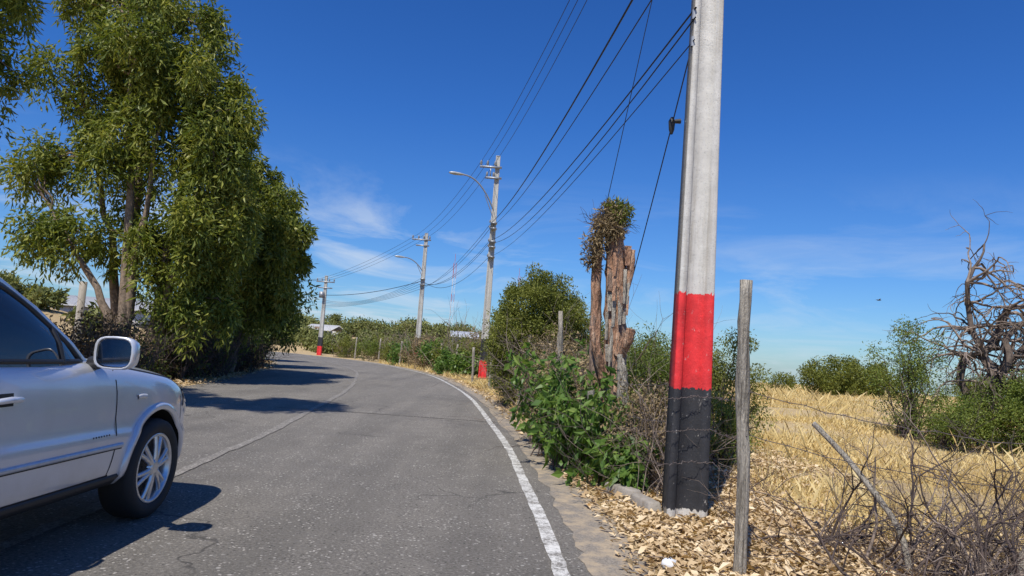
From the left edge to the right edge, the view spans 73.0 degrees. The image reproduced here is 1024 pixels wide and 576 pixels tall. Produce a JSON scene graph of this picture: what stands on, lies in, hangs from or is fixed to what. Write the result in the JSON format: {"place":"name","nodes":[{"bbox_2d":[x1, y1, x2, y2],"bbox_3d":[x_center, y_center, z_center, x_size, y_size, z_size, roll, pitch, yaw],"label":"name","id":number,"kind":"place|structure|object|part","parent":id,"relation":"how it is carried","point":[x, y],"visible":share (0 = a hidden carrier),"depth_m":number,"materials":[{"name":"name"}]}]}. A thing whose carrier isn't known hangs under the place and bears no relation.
{"place":"outdoors","nodes":[
{"label":"outdoors","id":0,"kind":"place"},
{"bbox_2d":[61,295,151,310],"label":"roof","id":1,"kind":"structure","parent":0,"point":[73,300],"depth_m":55.90,"materials":[{"name":"grey metal"}]},
{"bbox_2d":[0,351,591,575],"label":"road","id":2,"kind":"structure","parent":0,"point":[321,491],"depth_m":6.36,"materials":[{"name":"grey asphalt"}]},
{"bbox_2d":[0,277,185,519],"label":"silver suv","id":3,"kind":"object","parent":2,"relation":"on","point":[107,419],"visible":1,"depth_m":4.37,"materials":[{"name":"paint"}]},
{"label":"windows and roof","id":4,"kind":"part","parent":3,"relation":"part of","materials":[{"name":"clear glass"}]},
{"bbox_2d":[0,354,358,550],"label":"road centre line","id":5,"kind":"object","parent":2,"relation":"on","point":[34,532],"visible":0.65,"depth_m":6.90,"materials":[{"name":"paint"}]},
{"bbox_2d":[281,407,486,421],"bbox_3d":[-2.535,2.554,13.986,4.502,0.001,0.167,4,-5,-1],"label":"road patch","id":6,"kind":"object","parent":2,"relation":"on","point":[384,414],"visible":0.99,"depth_m":13.98,"materials":[{"name":"black asphalt"}]},
{"bbox_2d":[292,353,569,575],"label":"road edge line","id":7,"kind":"object","parent":2,"relation":"on","point":[553,551],"visible":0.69,"depth_m":6.39,"materials":[{"name":"white paint"}]},
{"bbox_2d":[283,352,655,575],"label":"road shoulder","id":8,"kind":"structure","parent":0,"point":[599,556],"depth_m":6.19,"materials":[{"name":"concrete"}]},
{"bbox_2d":[0,0,1023,396],"label":"sky","id":9,"kind":"structure","parent":0,"point":[852,132],"materials":[{"name":"blue"}]},
{"bbox_2d":[40,308,1023,575],"bbox_3d":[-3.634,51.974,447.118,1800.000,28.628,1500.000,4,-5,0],"label":"ground","id":10,"kind":"structure","parent":0,"point":[56,314],"depth_m":12.90,"materials":[{"name":"beige plant"}]},
{"bbox_2d":[0,0,51,150],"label":"eucalyptus tree","id":11,"kind":"object","parent":10,"relation":"on","point":[17,10],"visible":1,"depth_m":12.91,"materials":[{"name":"green plant"}]},
{"bbox_2d":[74,281,87,342],"bbox_3d":[-13.716,1.139,21.899,0.208,2.700,0.205,6,-6,-23],"label":"concrete post","id":12,"kind":"object","parent":10,"relation":"on","point":[82,291],"visible":0.4,"depth_m":21.89,"materials":[{"name":"grey concrete"}]},
{"bbox_2d":[49,305,150,323],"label":"walls","id":13,"kind":"structure","parent":10,"relation":"on","point":[66,309],"depth_m":54.62,"materials":[{"name":"white paint"}]},
{"bbox_2d":[139,320,148,328],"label":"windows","id":14,"kind":"structure","parent":13,"relation":"attached to","point":[142,325],"depth_m":55.81,"materials":[{"name":"black glass"}]},
{"bbox_2d":[0,0,269,369],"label":"eucalyptus tree","id":15,"kind":"object","parent":10,"relation":"on","point":[148,70],"visible":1,"depth_m":18.73,"materials":[{"name":"green plant"}]},
{"bbox_2d":[46,288,294,379],"bbox_3d":[-10.996,2.046,26.917,5.460,2.810,27.749,5,-5,-14],"label":"brush hedge","id":16,"kind":"object","parent":10,"relation":"on","point":[207,362],"visible":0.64,"depth_m":19.04,"materials":[{"name":"green plant"}]},
{"bbox_2d":[170,359,277,388],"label":"fallen leaves","id":17,"kind":"object","parent":10,"relation":"on","point":[178,381],"visible":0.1,"depth_m":20.75,"materials":[{"name":"brown plant"}]},
{"bbox_2d":[166,146,320,373],"bbox_3d":[-9.617,-1.027,24.655,6.176,8.160,3.938,1,-6,31],"label":"eucalyptus tree","id":18,"kind":"object","parent":10,"relation":"on","point":[268,287],"visible":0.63,"depth_m":23.50,"materials":[{"name":"green plant"}]},
{"bbox_2d":[0,269,493,355],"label":"distant trees","id":19,"kind":"object","parent":10,"relation":"on","point":[42,298],"visible":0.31,"depth_m":75.12,"materials":[{"name":"green plant"}]},
{"bbox_2d":[244,293,305,359],"bbox_3d":[-11.008,-0.015,30.713,3.775,7.301,3.890,8,-6,-36],"label":"eucalyptus tree","id":20,"kind":"object","parent":10,"relation":"on","point":[289,330],"visible":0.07,"depth_m":30.57,"materials":[{"name":"green plant"}]},
{"bbox_2d":[316,276,334,354],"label":"utility pole","id":21,"kind":"object","parent":10,"relation":"on","point":[323,295],"visible":0.99,"depth_m":57.32,"materials":[{"name":"concrete"}]},
{"bbox_2d":[378,338,381,361],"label":"fence post","id":22,"kind":"object","parent":10,"relation":"on","point":[379,348],"visible":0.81,"depth_m":49.69,"materials":[{"name":"grey wood"}]},
{"bbox_2d":[327,301,495,376],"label":"hedgerow shrubs","id":23,"kind":"object","parent":10,"relation":"on","point":[384,350],"visible":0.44,"depth_m":44.27,"materials":[{"name":"green plant"}]},
{"bbox_2d":[412,233,430,352],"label":"utility pole","id":24,"kind":"object","parent":10,"relation":"on","point":[420,304],"visible":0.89,"depth_m":47.07,"materials":[{"name":"concrete"}]},
{"bbox_2d":[395,255,421,274],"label":"street lamp","id":25,"kind":"object","parent":24,"relation":"attached to","point":[398,256],"visible":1,"depth_m":46.79,"materials":[{"name":"metal"}]},
{"bbox_2d":[387,337,479,377],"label":"roadside bushes","id":26,"kind":"object","parent":10,"relation":"on","point":[453,362],"visible":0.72,"depth_m":35.13,"materials":[{"name":"green plant"}]},
{"bbox_2d":[449,254,456,323],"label":"radio mast","id":27,"kind":"object","parent":10,"relation":"on","point":[453,290],"visible":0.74,"depth_m":150.42,"materials":[{"name":"metal"}]},
{"bbox_2d":[377,359,535,420],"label":"verge grass","id":28,"kind":"structure","parent":10,"relation":"on","point":[477,381],"depth_m":29.76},
{"bbox_2d":[471,347,474,382],"bbox_3d":[-1.548,3.139,27.319,0.139,1.603,0.113,4,-5,0],"label":"fence post","id":29,"kind":"object","parent":10,"relation":"on","point":[473,358],"visible":0.87,"depth_m":27.30,"materials":[{"name":"grey wood"}]},
{"bbox_2d":[415,369,532,442],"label":"fallen leaves","id":30,"kind":"object","parent":10,"relation":"on","point":[479,391],"visible":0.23,"depth_m":21.22,"materials":[{"name":"brown plant"}]},
{"bbox_2d":[478,156,501,379],"bbox_3d":[-1.294,-0.822,31.290,1.046,10.625,0.490,4,-5,0],"label":"utility pole","id":31,"kind":"object","parent":10,"relation":"on","point":[490,262],"visible":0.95,"depth_m":31.30,"materials":[{"name":"grey concrete"}]},
{"bbox_2d":[302,0,586,280],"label":"power line","id":32,"kind":"object","parent":31,"relation":"attached to","point":[499,132],"visible":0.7,"depth_m":24.09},
{"bbox_2d":[449,171,492,215],"bbox_3d":[-1.830,-4.257,31.207,2.201,1.775,0.260,6,-5,-16],"label":"street lamp","id":33,"kind":"object","parent":31,"relation":"attached to","point":[454,173],"visible":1,"depth_m":31.36,"materials":[{"name":"metal"}]},
{"bbox_2d":[322,0,696,306],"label":"telephone cable","id":34,"kind":"object","parent":31,"relation":"attached to","point":[672,121],"visible":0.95,"depth_m":10.04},
{"bbox_2d":[487,363,511,404],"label":"spiny bush","id":35,"kind":"object","parent":10,"relation":"on","point":[494,385],"visible":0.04,"depth_m":18.66,"materials":[{"name":"green plant"}]},
{"bbox_2d":[517,336,531,408],"bbox_3d":[0.290,2.132,17.081,0.287,2.008,0.107,4,-5,0],"label":"fence post","id":36,"kind":"object","parent":10,"relation":"on","point":[522,373],"visible":0.08,"depth_m":17.05,"materials":[{"name":"grey wood"}]},
{"bbox_2d":[480,262,589,405],"bbox_3d":[0.649,1.352,17.973,2.970,4.050,2.863,4,-5,0],"label":"spiny bush","id":37,"kind":"object","parent":10,"relation":"on","point":[538,296],"visible":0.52,"depth_m":17.42,"materials":[{"name":"green plant"}]},
{"bbox_2d":[503,339,588,443],"bbox_3d":[0.583,1.613,10.818,1.870,1.752,1.734,5,-5,-11],"label":"broadleaf shrub","id":38,"kind":"object","parent":10,"relation":"on","point":[515,379],"visible":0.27,"depth_m":10.93,"materials":[{"name":"green plant"}]},
{"bbox_2d":[509,322,586,401],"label":"dry bush","id":39,"kind":"object","parent":10,"relation":"on","point":[543,343],"visible":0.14,"depth_m":15.39,"materials":[{"name":"brown plant"}]},
{"bbox_2d":[558,311,562,368],"bbox_3d":[0.831,1.548,11.916,0.209,2.304,0.092,4,-5,0],"label":"fence post","id":40,"kind":"object","parent":10,"relation":"on","point":[560,330],"visible":0.45,"depth_m":11.95,"materials":[{"name":"grey wood"}]},
{"bbox_2d":[525,343,602,459],"bbox_3d":[0.835,1.608,9.778,1.305,1.694,1.382,4,-5,0],"label":"dry bush","id":41,"kind":"object","parent":10,"relation":"on","point":[575,378],"visible":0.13,"depth_m":9.76,"materials":[{"name":"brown plant"}]},
{"bbox_2d":[529,331,604,400],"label":"dry bush","id":42,"kind":"object","parent":10,"relation":"on","point":[568,352],"visible":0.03,"depth_m":12.39,"materials":[{"name":"brown plant"}]},
{"bbox_2d":[538,293,604,369],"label":"spiny bush","id":43,"kind":"object","parent":10,"relation":"on","point":[586,332],"visible":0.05,"depth_m":18.40,"materials":[{"name":"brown plant"}]},
{"bbox_2d":[510,352,664,486],"bbox_3d":[0.875,1.628,8.896,1.596,1.572,2.901,6,-6,-20],"label":"broadleaf shrub","id":44,"kind":"object","parent":10,"relation":"on","point":[544,399],"visible":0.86,"depth_m":8.50,"materials":[{"name":"green plant"}]},
{"bbox_2d":[578,196,639,443],"bbox_3d":[1.246,0.576,9.295,0.910,3.846,1.119,4,-5,0],"label":"tree stump","id":45,"kind":"object","parent":10,"relation":"on","point":[610,222],"visible":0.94,"depth_m":9.40,"materials":[{"name":"brown wood"}]},
{"bbox_2d":[581,327,670,417],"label":"spiny bush","id":46,"kind":"object","parent":10,"relation":"on","point":[646,352],"visible":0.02,"depth_m":14.72,"materials":[{"name":"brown plant"}]},
{"bbox_2d":[438,275,816,518],"bbox_3d":[1.327,1.164,12.180,6.168,3.005,12.387,4,-5,0],"label":"brushwood","id":47,"kind":"object","parent":10,"relation":"on","point":[659,478],"visible":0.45,"depth_m":7.75,"materials":[{"name":"leaf"},{"name":"dark twig"}]},
{"bbox_2d":[603,482,661,514],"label":"broken kerb","id":48,"kind":"structure","parent":10,"relation":"on","point":[638,497],"depth_m":6.89,"materials":[{"name":"concrete"}]},
{"bbox_2d":[600,371,668,490],"bbox_3d":[1.587,1.657,8.013,1.075,1.357,1.067,0,-6,37],"label":"dry bush","id":49,"kind":"object","parent":10,"relation":"on","point":[656,408],"visible":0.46,"depth_m":7.94,"materials":[{"name":"brown plant"}]},
{"bbox_2d":[626,321,671,441],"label":"spiny bush","id":50,"kind":"object","parent":10,"relation":"on","point":[642,369],"visible":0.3,"depth_m":11.37,"materials":[{"name":"green plant"}]},
{"bbox_2d":[660,327,777,451],"bbox_3d":[3.258,1.629,11.090,1.868,2.160,1.854,4,-5,0],"label":"spiny bush","id":51,"kind":"object","parent":10,"relation":"on","point":[717,378],"visible":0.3,"depth_m":10.87,"materials":[{"name":"green plant"}]},
{"bbox_2d":[709,381,761,468],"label":"spiny bush","id":52,"kind":"object","parent":10,"relation":"on","point":[723,431],"visible":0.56,"depth_m":9.14,"materials":[{"name":"green plant"}]},
{"bbox_2d":[531,435,1022,575],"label":"fallen leaves","id":53,"kind":"object","parent":10,"relation":"on","point":[805,567],"depth_m":5.76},
{"bbox_2d":[582,382,660,491],"bbox_3d":[1.275,1.805,8.207,0.979,1.356,1.886,4,-5,0],"label":"broadleaf shrub","id":54,"kind":"object","parent":53,"relation":"on","point":[627,475],"visible":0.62,"depth_m":7.73,"materials":[{"name":"green plant"}]},
{"bbox_2d":[661,557,675,568],"bbox_3d":[1.099,1.932,4.844,0.106,0.089,0.086,4,-5,0],"label":"litter paper","id":55,"kind":"object","parent":53,"relation":"on","point":[668,562],"visible":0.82,"depth_m":4.83,"materials":[{"name":"white paper"}]},
{"bbox_2d":[661,0,723,520],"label":"utility pole","id":56,"kind":"object","parent":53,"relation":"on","point":[691,360],"visible":0.88,"depth_m":6.64,"materials":[{"name":"concrete"}]},
{"bbox_2d":[732,279,752,575],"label":"fence post","id":57,"kind":"object","parent":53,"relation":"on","point":[742,391],"visible":1,"depth_m":4.90,"materials":[{"name":"grey wood"}]},
{"bbox_2d":[532,370,1023,543],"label":"barbed wire fence","id":58,"kind":"object","parent":10,"relation":"on","point":[844,460],"visible":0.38,"depth_m":4.91,"materials":[{"name":"metal"}]},
{"bbox_2d":[796,354,904,398],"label":"thorn bush","id":59,"kind":"object","parent":10,"relation":"on","point":[850,377],"visible":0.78,"depth_m":44.06,"materials":[{"name":"green plant"}]},
{"bbox_2d":[683,367,1023,575],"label":"dead branches","id":60,"kind":"object","parent":10,"relation":"on","point":[971,566],"visible":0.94,"depth_m":4.97,"materials":[{"name":"brown wood"}]},
{"bbox_2d":[763,371,1021,405],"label":"thorn bush","id":61,"kind":"object","parent":10,"relation":"on","point":[788,380],"visible":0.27,"depth_m":46.07,"materials":[{"name":"green plant"}]},
{"bbox_2d":[859,314,962,438],"bbox_3d":[9.939,2.266,17.343,2.373,3.170,2.134,4,-5,0],"label":"thorn tree","id":62,"kind":"object","parent":10,"relation":"on","point":[909,374],"visible":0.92,"depth_m":17.26,"materials":[{"name":"green plant"}]},
{"bbox_2d":[884,202,1023,445],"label":"dead tree","id":63,"kind":"object","parent":10,"relation":"on","point":[980,350],"visible":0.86,"depth_m":16.84,"materials":[{"name":"brown plant"}]},
{"bbox_2d":[905,389,1006,452],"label":"spiny bush","id":64,"kind":"object","parent":10,"relation":"on","point":[945,439],"visible":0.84,"depth_m":15.78,"materials":[{"name":"green plant"}]},
{"bbox_2d":[953,361,1023,453],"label":"spiny bush","id":65,"kind":"object","parent":10,"relation":"on","point":[1013,410],"visible":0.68,"depth_m":15.92,"materials":[{"name":"green plant"}]},
{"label":"walls","id":66,"kind":"object","parent":10,"relation":"on","visible":0},
{"bbox_2d":[449,331,478,337],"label":"roof","id":67,"kind":"structure","parent":66,"relation":"on","point":[461,333],"depth_m":98.37,"materials":[{"name":"white metal"}]},
{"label":"walls","id":68,"kind":"object","parent":10,"relation":"on","visible":0},
{"bbox_2d":[308,324,342,331],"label":"roof","id":69,"kind":"structure","parent":68,"relation":"on","point":[335,328],"depth_m":103.14,"materials":[{"name":"white metal"}]}
]}

